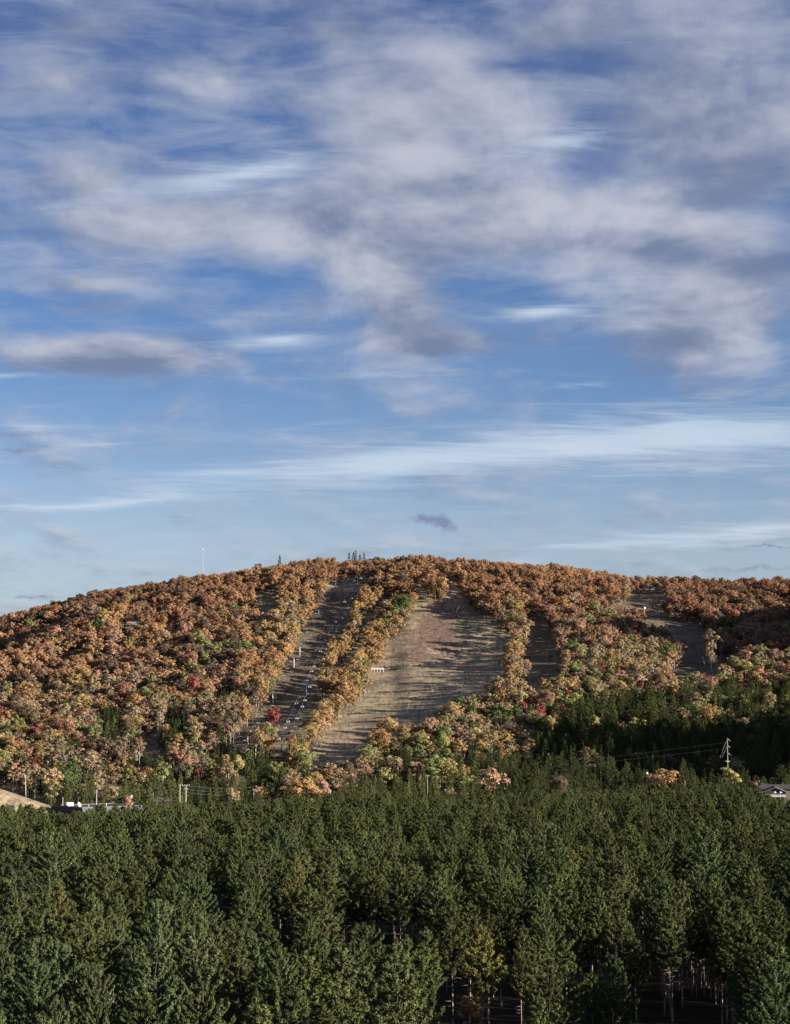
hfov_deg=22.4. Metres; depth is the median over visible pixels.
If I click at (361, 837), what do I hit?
red pine tree
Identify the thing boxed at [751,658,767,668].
maple tree
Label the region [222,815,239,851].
red pine tree
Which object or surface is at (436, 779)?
spruce tree
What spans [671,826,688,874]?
red pine tree
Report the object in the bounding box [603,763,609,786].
spruce tree
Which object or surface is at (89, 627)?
birch tree
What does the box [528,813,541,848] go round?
red pine tree
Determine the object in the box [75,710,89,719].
birch tree
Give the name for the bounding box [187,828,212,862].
red pine tree
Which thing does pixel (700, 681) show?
white pine tree
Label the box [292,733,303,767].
spruce tree
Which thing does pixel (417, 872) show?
red pine tree
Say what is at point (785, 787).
long building
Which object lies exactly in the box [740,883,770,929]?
red pine tree
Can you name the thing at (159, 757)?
white pine tree
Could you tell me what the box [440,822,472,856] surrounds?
white pine tree
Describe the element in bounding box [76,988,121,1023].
white pine tree
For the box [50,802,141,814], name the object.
flat roofed building
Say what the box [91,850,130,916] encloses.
red pine tree
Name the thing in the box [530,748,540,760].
house
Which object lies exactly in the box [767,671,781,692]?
maple tree
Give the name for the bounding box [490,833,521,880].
red pine tree
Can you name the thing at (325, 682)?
maple tree
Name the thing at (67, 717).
birch tree
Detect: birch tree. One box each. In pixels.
[0,685,12,699]
[0,694,7,702]
[0,718,9,723]
[0,754,11,786]
[1,680,11,686]
[5,723,12,731]
[12,749,27,783]
[18,761,36,796]
[23,737,34,745]
[24,638,33,645]
[24,673,36,682]
[27,697,41,708]
[27,764,44,799]
[29,683,41,690]
[29,715,38,722]
[31,710,45,721]
[35,693,55,707]
[40,628,48,634]
[40,753,57,763]
[42,742,53,754]
[45,728,57,740]
[45,754,57,766]
[47,636,58,643]
[48,689,57,695]
[49,707,58,713]
[49,738,66,751]
[51,735,64,746]
[54,742,72,785]
[57,710,70,717]
[58,634,65,643]
[58,683,70,690]
[58,704,69,715]
[61,715,77,729]
[73,761,86,774]
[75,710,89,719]
[77,748,98,769]
[83,715,97,722]
[85,671,98,682]
[85,756,102,773]
[86,622,95,630]
[86,723,101,733]
[87,679,100,692]
[92,642,103,652]
[93,701,102,711]
[95,609,111,638]
[95,752,111,762]
[102,675,116,687]
[120,744,130,762]
[123,730,132,745]
[125,704,140,736]
[129,670,137,676]
[129,674,143,686]
[132,633,140,645]
[135,739,145,769]
[143,672,157,680]
[149,675,162,684]
[150,761,171,797]
[152,703,166,735]
[152,716,163,738]
[161,692,176,719]
[164,656,175,664]
[166,745,181,769]
[170,699,181,708]
[178,677,191,691]
[180,742,192,749]
[183,704,197,717]
[184,658,196,666]
[186,747,197,774]
[187,720,206,750]
[192,758,208,774]
[193,740,213,756]
[195,713,204,719]
[196,691,208,697]
[196,694,202,702]
[199,706,209,713]
[203,684,216,705]
[204,690,213,705]
[206,731,216,751]
[209,736,219,751]
[216,605,226,611]
[218,764,236,784]
[221,660,231,685]
[222,692,240,706]
[225,722,237,744]
[231,702,241,712]
[238,745,250,759]
[240,679,249,689]
[242,625,252,634]
[246,725,259,760]
[252,691,263,716]
[254,671,266,690]
[321,762,336,779]
[324,701,334,712]
[331,667,341,677]
[338,667,348,674]
[346,659,356,676]
[350,653,362,660]
[351,613,360,625]
[352,601,363,609]
[364,754,382,782]
[382,631,390,651]
[384,755,402,779]
[395,732,405,754]
[407,761,422,778]
[412,726,423,735]
[414,763,426,777]
[447,723,460,749]
[451,732,459,740]
[459,714,473,723]
[460,724,471,731]
[460,736,472,761]
[463,732,475,745]
[474,724,485,749]
[483,686,492,695]
[485,699,493,713]
[485,729,497,759]
[493,676,503,683]
[502,660,510,671]
[504,663,516,673]
[504,692,515,713]
[510,661,519,667]
[510,725,521,742]
[512,691,523,705]
[513,647,523,654]
[517,618,533,646]
[517,681,528,689]
[518,730,529,739]
[570,686,584,694]
[598,637,606,645]
[612,642,620,649]
[613,639,626,648]
[620,643,635,657]
[623,651,633,659]
[627,684,637,693]
[630,642,642,658]
[635,644,644,652]
[638,652,647,659]
[646,662,657,685]
[648,649,657,655]
[655,658,665,665]
[662,656,668,663]
[690,672,700,683]
[705,642,715,650]
[708,650,716,666]
[711,619,720,629]
[714,611,722,618]
[716,639,724,650]
[734,619,751,641]
[748,623,761,636]
[749,636,760,644]
[750,613,761,624]
[753,651,767,661]
[758,614,766,622]
[784,647,789,657]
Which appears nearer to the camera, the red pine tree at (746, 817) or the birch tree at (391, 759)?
the red pine tree at (746, 817)
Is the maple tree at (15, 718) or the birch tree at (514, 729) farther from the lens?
the maple tree at (15, 718)
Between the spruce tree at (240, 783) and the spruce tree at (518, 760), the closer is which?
the spruce tree at (240, 783)
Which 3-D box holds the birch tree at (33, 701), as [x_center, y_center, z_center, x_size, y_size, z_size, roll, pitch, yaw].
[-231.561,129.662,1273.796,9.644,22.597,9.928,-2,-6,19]
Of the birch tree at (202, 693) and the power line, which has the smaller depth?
the power line
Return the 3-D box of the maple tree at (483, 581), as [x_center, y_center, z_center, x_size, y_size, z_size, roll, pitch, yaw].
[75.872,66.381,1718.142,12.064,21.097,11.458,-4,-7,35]
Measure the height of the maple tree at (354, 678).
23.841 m
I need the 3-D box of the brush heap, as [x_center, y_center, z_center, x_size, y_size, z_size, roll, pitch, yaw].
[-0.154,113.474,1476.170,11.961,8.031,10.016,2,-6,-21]
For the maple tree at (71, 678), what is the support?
on the ground
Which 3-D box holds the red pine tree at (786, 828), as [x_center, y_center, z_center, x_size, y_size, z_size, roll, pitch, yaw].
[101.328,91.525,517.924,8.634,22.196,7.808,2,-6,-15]
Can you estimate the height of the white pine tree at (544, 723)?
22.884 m
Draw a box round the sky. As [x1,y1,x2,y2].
[0,0,789,615]
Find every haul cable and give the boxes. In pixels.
[251,576,339,729]
[280,580,358,735]
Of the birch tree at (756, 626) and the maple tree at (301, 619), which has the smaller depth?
the birch tree at (756, 626)
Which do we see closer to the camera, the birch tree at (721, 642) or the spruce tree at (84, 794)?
the spruce tree at (84, 794)
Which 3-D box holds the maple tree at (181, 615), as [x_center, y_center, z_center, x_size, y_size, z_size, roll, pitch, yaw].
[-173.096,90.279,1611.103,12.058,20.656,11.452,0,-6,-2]
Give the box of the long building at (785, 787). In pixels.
[760,783,789,799]
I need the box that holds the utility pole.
[721,738,729,767]
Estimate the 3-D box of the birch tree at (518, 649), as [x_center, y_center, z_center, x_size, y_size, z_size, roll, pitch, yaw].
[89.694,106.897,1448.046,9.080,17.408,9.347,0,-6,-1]
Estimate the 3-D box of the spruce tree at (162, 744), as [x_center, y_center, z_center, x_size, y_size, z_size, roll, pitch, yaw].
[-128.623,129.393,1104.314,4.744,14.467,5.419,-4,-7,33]
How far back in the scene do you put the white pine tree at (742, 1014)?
256.86 m
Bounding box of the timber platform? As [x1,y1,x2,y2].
[371,668,383,671]
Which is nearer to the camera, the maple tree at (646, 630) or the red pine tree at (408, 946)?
the red pine tree at (408, 946)
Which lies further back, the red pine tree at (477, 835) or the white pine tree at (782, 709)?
the white pine tree at (782, 709)
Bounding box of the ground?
[0,571,789,1023]
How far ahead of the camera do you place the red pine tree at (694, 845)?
498.25 m
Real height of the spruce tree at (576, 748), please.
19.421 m
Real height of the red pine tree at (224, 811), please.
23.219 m
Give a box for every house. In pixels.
[152,798,170,806]
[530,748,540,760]
[762,786,786,805]
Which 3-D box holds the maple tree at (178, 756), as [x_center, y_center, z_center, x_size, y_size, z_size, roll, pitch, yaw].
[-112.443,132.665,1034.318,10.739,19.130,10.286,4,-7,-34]
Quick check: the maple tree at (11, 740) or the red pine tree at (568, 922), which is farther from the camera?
the maple tree at (11, 740)
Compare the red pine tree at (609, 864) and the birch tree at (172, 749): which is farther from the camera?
the birch tree at (172, 749)
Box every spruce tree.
[28,758,40,800]
[33,751,44,786]
[48,775,57,804]
[49,785,53,804]
[63,775,70,803]
[69,773,79,803]
[82,780,88,803]
[101,758,111,784]
[101,777,112,802]
[103,723,109,738]
[104,713,111,739]
[105,699,111,723]
[110,717,117,740]
[112,708,120,734]
[118,785,123,802]
[126,725,134,747]
[128,745,135,777]
[135,785,140,803]
[146,785,153,802]
[158,732,165,755]
[160,727,167,752]
[163,776,172,801]
[163,791,168,808]
[167,752,173,777]
[168,784,176,807]
[170,703,177,730]
[170,778,177,800]
[171,719,181,745]
[177,773,183,798]
[181,713,186,735]
[183,724,190,749]
[186,786,192,805]
[193,779,200,806]
[202,783,206,801]
[207,789,211,808]
[213,721,224,754]
[213,781,218,805]
[219,732,228,758]
[229,745,240,781]
[232,776,238,801]
[237,780,244,804]
[239,775,247,803]
[257,750,262,778]
[258,738,265,768]
[260,751,270,779]
[288,773,298,801]
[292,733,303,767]
[348,774,354,790]
[375,773,381,790]
[376,737,384,769]
[398,739,404,768]
[398,784,403,795]
[401,747,408,775]
[405,769,412,793]
[417,774,421,796]
[430,738,436,768]
[432,775,440,794]
[438,733,445,757]
[445,755,457,792]
[448,780,453,796]
[455,758,465,786]
[467,747,472,766]
[469,752,481,789]
[472,742,480,771]
[473,771,481,793]
[480,745,486,768]
[485,753,490,769]
[488,739,496,772]
[494,741,501,767]
[496,755,502,785]
[498,757,510,787]
[499,772,505,791]
[513,779,520,795]
[514,746,520,773]
[533,735,540,762]
[539,737,549,765]
[544,731,552,759]
[558,753,563,778]
[561,739,568,770]
[563,758,568,781]
[567,746,576,782]
[572,734,582,761]
[573,716,578,747]
[581,748,591,774]
[590,726,604,762]
[590,744,599,779]
[598,746,604,783]
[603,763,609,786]
[610,749,620,773]
[618,767,625,787]
[619,700,624,721]
[647,741,656,772]
[660,756,666,773]
[661,743,668,768]
[702,767,707,783]
[708,768,715,783]
[731,718,737,739]
[733,737,740,766]
[740,766,750,787]
[745,769,750,786]
[753,761,761,778]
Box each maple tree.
[0,709,14,719]
[0,735,23,756]
[0,745,16,754]
[0,749,13,770]
[0,771,6,788]
[5,612,17,624]
[5,761,24,792]
[7,714,24,729]
[8,697,33,718]
[11,648,22,662]
[12,704,32,724]
[13,724,32,736]
[14,668,30,681]
[16,681,32,690]
[16,744,33,755]
[19,655,29,667]
[34,666,51,683]
[40,767,61,804]
[43,714,63,733]
[51,603,62,615]
[52,762,82,798]
[56,719,77,736]
[58,626,73,652]
[62,641,72,651]
[62,743,79,766]
[64,673,81,684]
[68,617,82,631]
[68,684,90,695]
[70,637,84,654]
[71,628,83,650]
[71,694,92,707]
[74,665,91,685]
[88,737,104,764]
[91,618,103,631]
[91,770,109,794]
[101,657,118,674]
[101,738,123,771]
[105,616,117,627]
[109,631,127,649]
[110,745,128,769]
[113,603,126,619]
[115,680,128,694]
[119,662,134,678]
[120,593,134,604]
[120,640,132,654]
[121,693,144,706]
[121,719,135,738]
[121,795,132,805]
[122,765,137,779]
[125,715,146,735]
[129,604,138,614]
[129,658,143,666]
[129,772,151,790]
[131,766,157,797]
[132,647,147,659]
[133,698,150,729]
[137,613,149,625]
[144,607,159,629]
[144,649,159,663]
[148,623,162,633]
[148,695,168,728]
[150,657,161,671]
[153,629,171,641]
[156,643,171,656]
[157,596,164,609]
[158,613,167,625]
[163,596,178,610]
[166,749,185,784]
[168,669,183,680]
[169,733,187,747]
[174,611,187,625]
[175,692,190,714]
[176,591,191,602]
[176,759,192,786]
[177,623,191,632]
[184,675,199,696]
[186,589,194,601]
[186,652,197,668]
[189,631,206,642]
[190,644,203,657]
[197,616,209,628]
[198,639,213,647]
[198,653,210,664]
[198,716,207,740]
[202,595,215,611]
[204,716,219,747]
[207,649,220,662]
[207,717,236,735]
[208,611,221,625]
[210,675,222,695]
[211,702,224,715]
[217,638,233,657]
[221,631,238,642]
[223,648,235,658]
[226,711,240,742]
[229,591,242,602]
[229,678,243,693]
[230,622,245,632]
[234,628,248,641]
[235,639,251,648]
[235,650,248,657]
[239,703,251,729]
[239,710,250,723]
[241,750,252,766]
[244,653,263,666]
[245,685,259,705]
[247,599,261,609]
[251,624,262,636]
[252,636,262,648]
[252,676,268,702]
[252,731,267,756]
[254,690,267,713]
[263,609,278,625]
[263,761,287,798]
[266,658,284,684]
[266,667,277,690]
[267,650,283,670]
[271,622,286,638]
[276,642,291,659]
[278,776,321,799]
[282,635,296,660]
[282,733,298,760]
[283,751,302,770]
[284,744,307,763]
[293,749,318,770]
[295,616,306,629]
[302,726,317,748]
[314,720,328,742]
[315,778,331,795]
[316,679,330,694]
[318,709,341,735]
[321,765,347,787]
[322,655,334,670]
[326,641,338,653]
[327,676,339,692]
[330,778,346,794]
[333,699,342,713]
[335,676,353,699]
[337,641,347,664]
[337,685,348,710]
[337,762,357,788]
[343,692,354,705]
[346,672,360,705]
[350,689,361,708]
[354,592,366,601]
[356,744,380,765]
[360,674,373,700]
[362,627,375,637]
[363,594,376,616]
[364,646,377,671]
[368,620,381,631]
[368,650,384,670]
[368,728,391,761]
[374,717,398,740]
[376,767,396,787]
[381,581,392,598]
[386,623,396,635]
[390,581,400,590]
[390,614,401,630]
[396,608,409,627]
[396,724,410,753]
[403,736,421,760]
[408,594,416,606]
[410,732,423,747]
[411,743,426,763]
[417,718,441,752]
[420,566,438,590]
[421,732,429,749]
[421,754,452,783]
[422,577,445,600]
[428,724,454,757]
[430,732,449,754]
[435,576,447,598]
[440,713,458,722]
[441,701,461,715]
[451,562,460,573]
[451,738,467,760]
[452,696,470,707]
[456,995,487,1023]
[458,581,468,597]
[460,557,470,570]
[466,727,483,742]
[471,768,510,794]
[472,736,486,765]
[477,577,487,589]
[484,591,500,614]
[484,703,511,714]
[485,710,501,727]
[490,682,502,691]
[490,717,503,725]
[492,689,509,702]
[496,614,507,628]
[498,729,514,743]
[503,598,515,608]
[503,675,522,697]
[503,743,518,758]
[504,641,525,656]
[506,613,515,627]
[508,702,521,717]
[509,600,523,613]
[513,668,526,680]
[514,716,533,726]
[517,592,529,608]
[520,742,531,756]
[524,659,531,679]
[524,709,542,723]
[531,598,546,613]
[533,706,545,719]
[534,579,543,594]
[534,688,553,706]
[537,677,551,691]
[543,701,558,712]
[547,594,559,604]
[548,612,559,625]
[548,774,568,792]
[550,627,569,637]
[554,689,565,702]
[555,595,569,609]
[558,649,576,662]
[560,663,574,677]
[562,663,581,673]
[564,639,577,657]
[565,678,580,692]
[568,594,580,604]
[573,644,584,656]
[575,619,586,633]
[576,594,585,607]
[578,747,598,772]
[581,677,595,692]
[583,647,600,659]
[588,680,604,697]
[589,604,602,615]
[597,577,604,588]
[600,623,613,637]
[603,648,620,662]
[606,585,617,598]
[612,615,625,626]
[612,661,624,672]
[612,669,626,680]
[618,657,633,671]
[619,577,630,587]
[625,614,636,626]
[625,661,641,673]
[629,672,646,683]
[631,607,646,622]
[635,680,642,689]
[640,627,651,636]
[641,768,682,788]
[645,637,658,648]
[648,670,664,696]
[654,625,669,636]
[660,643,678,663]
[667,651,680,672]
[672,603,682,618]
[673,642,687,668]
[679,702,697,717]
[682,592,697,618]
[682,604,693,615]
[686,692,710,710]
[689,601,701,622]
[689,701,706,721]
[697,704,720,722]
[700,676,717,687]
[714,707,722,727]
[716,616,732,627]
[716,670,731,687]
[719,767,741,788]
[727,609,739,618]
[732,711,745,719]
[733,659,754,676]
[736,649,752,659]
[742,644,754,657]
[743,671,763,684]
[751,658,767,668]
[755,633,773,646]
[757,704,769,719]
[759,579,772,590]
[764,691,775,707]
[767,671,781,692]
[768,648,784,659]
[770,603,786,619]
[770,662,784,672]
[773,609,789,621]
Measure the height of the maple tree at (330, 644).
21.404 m
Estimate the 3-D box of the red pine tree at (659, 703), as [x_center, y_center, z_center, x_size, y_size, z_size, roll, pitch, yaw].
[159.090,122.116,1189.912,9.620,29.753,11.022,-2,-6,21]
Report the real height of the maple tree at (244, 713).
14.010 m
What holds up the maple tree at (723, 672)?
on the ground
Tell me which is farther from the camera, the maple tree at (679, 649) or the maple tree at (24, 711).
the maple tree at (679, 649)
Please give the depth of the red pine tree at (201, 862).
445.50 m
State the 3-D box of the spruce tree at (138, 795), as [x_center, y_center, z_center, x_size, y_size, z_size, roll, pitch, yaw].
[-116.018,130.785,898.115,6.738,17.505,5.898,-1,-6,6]
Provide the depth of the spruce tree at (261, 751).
1071.47 m
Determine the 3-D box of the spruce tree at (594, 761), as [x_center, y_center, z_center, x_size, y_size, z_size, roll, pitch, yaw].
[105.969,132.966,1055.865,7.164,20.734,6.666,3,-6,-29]
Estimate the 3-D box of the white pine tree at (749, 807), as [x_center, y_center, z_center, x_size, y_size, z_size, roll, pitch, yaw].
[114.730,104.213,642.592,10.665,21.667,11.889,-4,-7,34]
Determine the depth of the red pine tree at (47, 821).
553.24 m
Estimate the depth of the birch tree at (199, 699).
1267.78 m
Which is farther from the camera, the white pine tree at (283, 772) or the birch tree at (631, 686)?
the birch tree at (631, 686)
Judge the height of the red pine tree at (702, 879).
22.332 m
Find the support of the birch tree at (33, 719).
on the ground
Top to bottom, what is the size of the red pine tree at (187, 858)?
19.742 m
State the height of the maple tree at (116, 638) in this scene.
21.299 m
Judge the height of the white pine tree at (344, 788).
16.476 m
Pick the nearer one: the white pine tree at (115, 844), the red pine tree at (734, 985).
the red pine tree at (734, 985)
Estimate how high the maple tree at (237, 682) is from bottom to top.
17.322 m
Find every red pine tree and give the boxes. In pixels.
[0,823,23,862]
[0,877,18,920]
[0,911,31,979]
[3,841,31,878]
[18,809,29,826]
[18,828,40,869]
[18,890,60,1009]
[24,996,52,1023]
[32,806,47,824]
[32,813,51,842]
[37,882,80,948]
[42,910,91,1009]
[45,913,111,1019]
[56,832,77,870]
[62,820,76,839]
[68,880,105,926]
[68,960,99,1023]
[76,825,92,854]
[77,852,97,886]
[80,893,111,966]
[82,810,95,841]
[82,863,104,905]
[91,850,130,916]
[96,802,107,830]
[96,837,113,872]
[97,901,131,994]
[99,811,125,841]
[99,924,126,1008]
[105,892,133,948]
[113,821,130,846]
[116,840,135,929]
[122,874,156,924]
[123,867,152,940]
[127,839,153,878]
[127,880,153,932]
[132,988,159,1023]
[134,844,160,890]
[138,824,153,867]
[144,816,165,855]
[152,832,170,868]
[154,867,172,913]
[157,834,174,872]
[159,857,178,881]
[170,916,199,988]
[173,860,190,898]
[177,854,196,887]
[179,899,205,940]
[185,911,218,968]
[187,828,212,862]
[188,844,220,875]
[188,850,215,897]
[195,818,212,858]
[195,920,238,1022]
[199,812,214,849]
[202,803,220,834]
[202,865,217,916]
[208,854,223,912]
[212,833,228,914]
[213,814,226,838]
[214,804,229,830]
[214,848,227,920]
[214,948,256,1023]
[217,926,258,1021]
[221,918,232,952]
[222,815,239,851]
[224,884,263,946]
[224,917,246,950]
[225,824,243,855]
[237,821,253,854]
[239,879,260,933]
[239,998,273,1023]
[240,839,274,892]
[243,803,264,825]
[247,821,263,896]
[252,810,268,838]
[252,925,287,983]
[255,818,281,848]
[257,905,274,958]
[268,800,279,818]
[269,854,295,943]
[273,810,287,830]
[274,950,332,1023]
[278,987,310,1023]
[280,815,310,859]
[280,824,300,861]
[281,853,306,954]
[285,807,300,837]
[286,886,334,952]
[290,920,324,1022]
[293,849,317,888]
[298,911,319,971]
[298,946,329,1018]
[301,798,310,820]
[303,826,321,861]
[303,862,344,939]
[308,805,326,841]
[309,855,351,951]
[310,942,365,1023]
[312,896,343,961]
[312,896,344,945]
[314,838,329,875]
[317,848,343,882]
[321,793,339,832]
[321,838,346,872]
[325,803,342,847]
[331,846,362,945]
[335,809,352,831]
[338,1007,359,1023]
[343,812,361,878]
[345,791,352,808]
[346,882,367,932]
[347,857,370,936]
[352,829,378,874]
[353,873,376,925]
[360,817,376,848]
[361,872,384,947]
[362,854,388,947]
[364,878,389,953]
[365,831,387,873]
[368,815,388,838]
[368,937,432,1023]
[375,807,385,834]
[376,795,386,820]
[379,831,393,866]
[380,867,411,939]
[384,843,408,874]
[384,865,417,942]
[385,851,399,933]
[388,810,401,832]
[389,819,408,847]
[392,826,406,852]
[394,808,414,833]
[395,934,426,1002]
[397,950,445,1023]
[398,840,411,871]
[404,824,414,843]
[404,864,428,942]
[408,812,433,845]
[410,855,422,942]
[411,823,435,865]
[411,926,449,1019]
[415,839,437,877]
[415,873,458,997]
[416,794,431,814]
[418,861,461,965]
[427,806,442,841]
[429,902,469,1023]
[432,819,445,858]
[435,885,458,992]
[442,846,465,883]
[443,808,469,845]
[448,862,468,902]
[448,901,491,1022]
[452,833,464,857]
[458,882,485,916]
[462,925,507,1023]
[465,801,477,825]
[467,812,491,840]
[467,837,489,892]
[470,863,491,952]
[471,911,510,1023]
[481,824,491,847]
[485,793,500,822]
[485,824,502,852]
[485,876,522,1010]
[487,826,512,859]
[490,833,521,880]
[497,817,506,827]
[497,827,520,856]
[500,799,510,822]
[505,924,540,1023]
[507,867,525,908]
[509,801,519,828]
[515,946,547,1017]
[518,807,533,832]
[521,995,554,1023]
[527,888,555,952]
[527,953,572,1023]
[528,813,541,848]
[529,893,564,1022]
[533,791,547,823]
[535,870,576,972]
[536,836,577,890]
[537,932,561,990]
[539,804,547,831]
[540,942,593,1022]
[550,865,585,1000]
[554,902,578,1011]
[555,847,583,948]
[556,811,579,857]
[557,715,571,736]
[557,862,589,970]
[560,791,571,815]
[562,877,597,992]
[563,822,580,857]
[567,800,583,825]
[567,844,588,868]
[568,915,591,1001]
[569,807,584,846]
[573,970,610,1023]
[578,722,589,745]
[580,846,597,953]
[582,698,595,725]
[582,818,603,849]
[582,884,612,1009]
[586,802,598,822]
[587,868,608,969]
[589,847,608,875]
[591,823,606,850]
[593,826,625,877]
[594,690,608,719]
[599,799,606,815]
[601,874,634,941]
[601,900,640,1017]
[602,726,611,747]
[603,811,615,842]
[603,847,618,881]
[605,861,643,981]
[610,710,618,728]
[610,821,620,843]
[616,790,623,813]
[618,843,631,879]
[619,824,643,863]
[622,794,638,828]
[623,937,651,1022]
[625,706,633,740]
[625,723,638,753]
[627,696,635,711]
[628,832,647,937]
[628,856,662,979]
[633,807,655,842]
[636,716,646,741]
[639,699,652,730]
[639,793,648,812]
[647,825,665,846]
[647,900,681,1016]
[650,797,667,833]
[650,905,689,1023]
[656,692,668,714]
[656,819,667,842]
[662,787,675,813]
[667,809,690,833]
[667,823,677,860]
[669,842,696,878]
[669,854,696,887]
[669,878,698,1009]
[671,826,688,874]
[682,725,692,762]
[683,789,701,818]
[685,813,709,860]
[686,862,706,976]
[687,824,703,859]
[688,908,705,999]
[692,789,710,825]
[692,874,723,1003]
[702,802,715,829]
[703,720,715,740]
[705,908,733,1023]
[709,750,723,774]
[709,811,723,837]
[710,897,735,1023]
[711,785,719,810]
[715,820,743,868]
[716,785,726,809]
[718,906,761,1022]
[720,800,729,828]
[720,897,755,1014]
[721,853,749,895]
[723,841,735,890]
[723,928,761,1008]
[724,795,750,834]
[724,944,762,1023]
[726,818,746,856]
[734,826,751,860]
[736,934,786,1023]
[739,860,771,901]
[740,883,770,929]
[741,814,752,844]
[741,865,767,937]
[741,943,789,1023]
[747,826,772,877]
[754,894,784,958]
[756,796,770,814]
[757,837,783,881]
[758,822,780,853]
[765,868,789,896]
[766,813,778,829]
[766,898,789,960]
[771,881,788,926]
[772,800,780,821]
[773,829,788,866]
[776,822,789,849]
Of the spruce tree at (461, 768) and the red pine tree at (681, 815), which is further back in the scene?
the spruce tree at (461, 768)
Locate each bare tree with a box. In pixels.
[172,764,188,783]
[228,775,246,790]
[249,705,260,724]
[273,780,283,795]
[394,720,416,746]
[504,720,517,730]
[588,661,596,669]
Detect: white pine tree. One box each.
[0,846,19,894]
[0,850,30,915]
[0,890,39,968]
[0,897,7,926]
[0,918,29,1006]
[0,935,78,1023]
[0,941,28,1023]
[4,822,25,842]
[4,959,64,1023]
[11,867,36,950]
[13,876,51,981]
[21,939,80,1023]
[25,831,83,899]
[27,868,72,998]
[28,993,77,1023]
[57,960,96,1023]
[60,817,77,836]
[60,836,97,889]
[60,863,89,917]
[70,961,119,1023]
[74,783,82,803]
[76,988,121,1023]
[78,854,115,894]
[83,775,97,799]
[83,904,129,979]
[85,814,100,845]
[101,828,113,844]
[102,840,140,894]
[103,913,135,1001]
[110,946,159,1012]
[112,936,189,1023]
[124,777,140,794]
[124,808,152,844]
[129,898,186,1010]
[131,792,140,803]
[138,861,158,904]
[143,770,163,801]
[151,885,184,935]
[152,755,166,778]
[154,865,204,924]
[156,809,174,838]
[156,926,230,1023]
[157,821,204,878]
[159,886,194,945]
[167,961,236,1023]
[169,803,196,834]
[174,876,224,940]
[182,864,219,913]
[186,912,229,973]
[200,768,215,797]
[203,833,220,898]
[213,771,228,795]
[214,835,256,903]
[219,929,264,990]
[233,938,272,1022]
[237,873,277,970]
[244,773,258,798]
[244,861,277,940]
[246,947,311,1023]
[259,845,286,916]
[263,823,294,925]
[271,766,286,796]
[282,843,312,931]
[292,922,329,1016]
[300,764,309,779]
[315,762,328,785]
[316,939,384,1023]
[334,922,395,1018]
[340,782,350,795]
[342,798,373,831]
[363,822,398,873]
[432,837,463,871]
[436,867,464,924]
[438,799,453,823]
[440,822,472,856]
[450,884,465,932]
[455,781,467,799]
[478,859,522,950]
[487,840,528,944]
[498,836,546,909]
[502,887,541,995]
[506,754,518,786]
[511,819,536,852]
[514,769,524,783]
[518,773,530,796]
[518,821,578,887]
[520,876,554,927]
[525,916,569,987]
[528,779,539,791]
[536,715,552,736]
[551,756,562,774]
[553,733,562,747]
[556,705,566,737]
[557,829,576,870]
[558,734,573,757]
[558,790,582,815]
[579,774,590,790]
[583,952,640,1023]
[587,808,604,831]
[588,782,602,793]
[593,757,606,782]
[603,757,618,784]
[615,730,626,759]
[615,737,621,761]
[621,762,634,785]
[629,752,643,775]
[637,751,647,770]
[637,772,648,785]
[640,878,692,995]
[640,880,693,1005]
[643,778,652,793]
[646,777,665,796]
[649,842,672,880]
[650,750,661,770]
[654,709,670,728]
[655,837,674,868]
[657,722,672,757]
[660,809,679,835]
[669,761,676,778]
[672,712,682,730]
[672,720,681,744]
[676,792,686,806]
[679,827,737,894]
[692,725,703,749]
[692,751,702,783]
[693,717,702,732]
[695,679,701,693]
[696,712,712,734]
[699,873,731,991]
[710,690,720,706]
[711,685,721,706]
[715,778,725,792]
[721,746,729,766]
[723,684,733,700]
[723,697,729,709]
[723,709,735,732]
[727,677,738,694]
[727,692,735,705]
[729,685,736,697]
[734,997,771,1023]
[736,746,746,766]
[738,691,752,709]
[738,760,753,784]
[744,802,762,826]
[744,960,789,1023]
[745,703,756,724]
[748,712,757,729]
[754,691,761,705]
[755,677,763,686]
[756,705,770,724]
[761,696,769,714]
[762,754,780,781]
[768,850,789,899]
[770,680,779,695]
[772,846,789,919]
[773,764,785,783]
[777,707,787,715]
[779,671,787,688]
[779,693,786,706]
[780,775,789,783]
[783,686,789,704]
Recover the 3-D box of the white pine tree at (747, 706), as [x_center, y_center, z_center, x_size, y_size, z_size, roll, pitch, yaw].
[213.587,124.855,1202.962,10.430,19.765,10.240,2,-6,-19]
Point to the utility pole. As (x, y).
(727, 761)
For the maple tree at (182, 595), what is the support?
on the ground
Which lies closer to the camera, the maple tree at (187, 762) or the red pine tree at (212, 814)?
the red pine tree at (212, 814)
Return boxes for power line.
[38,785,253,803]
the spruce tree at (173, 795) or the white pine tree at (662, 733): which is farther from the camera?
the white pine tree at (662, 733)
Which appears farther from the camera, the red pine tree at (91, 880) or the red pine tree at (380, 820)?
the red pine tree at (380, 820)
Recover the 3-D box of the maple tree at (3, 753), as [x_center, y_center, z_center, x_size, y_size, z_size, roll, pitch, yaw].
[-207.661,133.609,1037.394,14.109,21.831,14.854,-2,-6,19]
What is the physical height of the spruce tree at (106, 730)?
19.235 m
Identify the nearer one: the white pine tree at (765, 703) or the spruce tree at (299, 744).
the spruce tree at (299, 744)
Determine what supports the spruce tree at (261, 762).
on the ground
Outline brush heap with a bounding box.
[388,663,402,669]

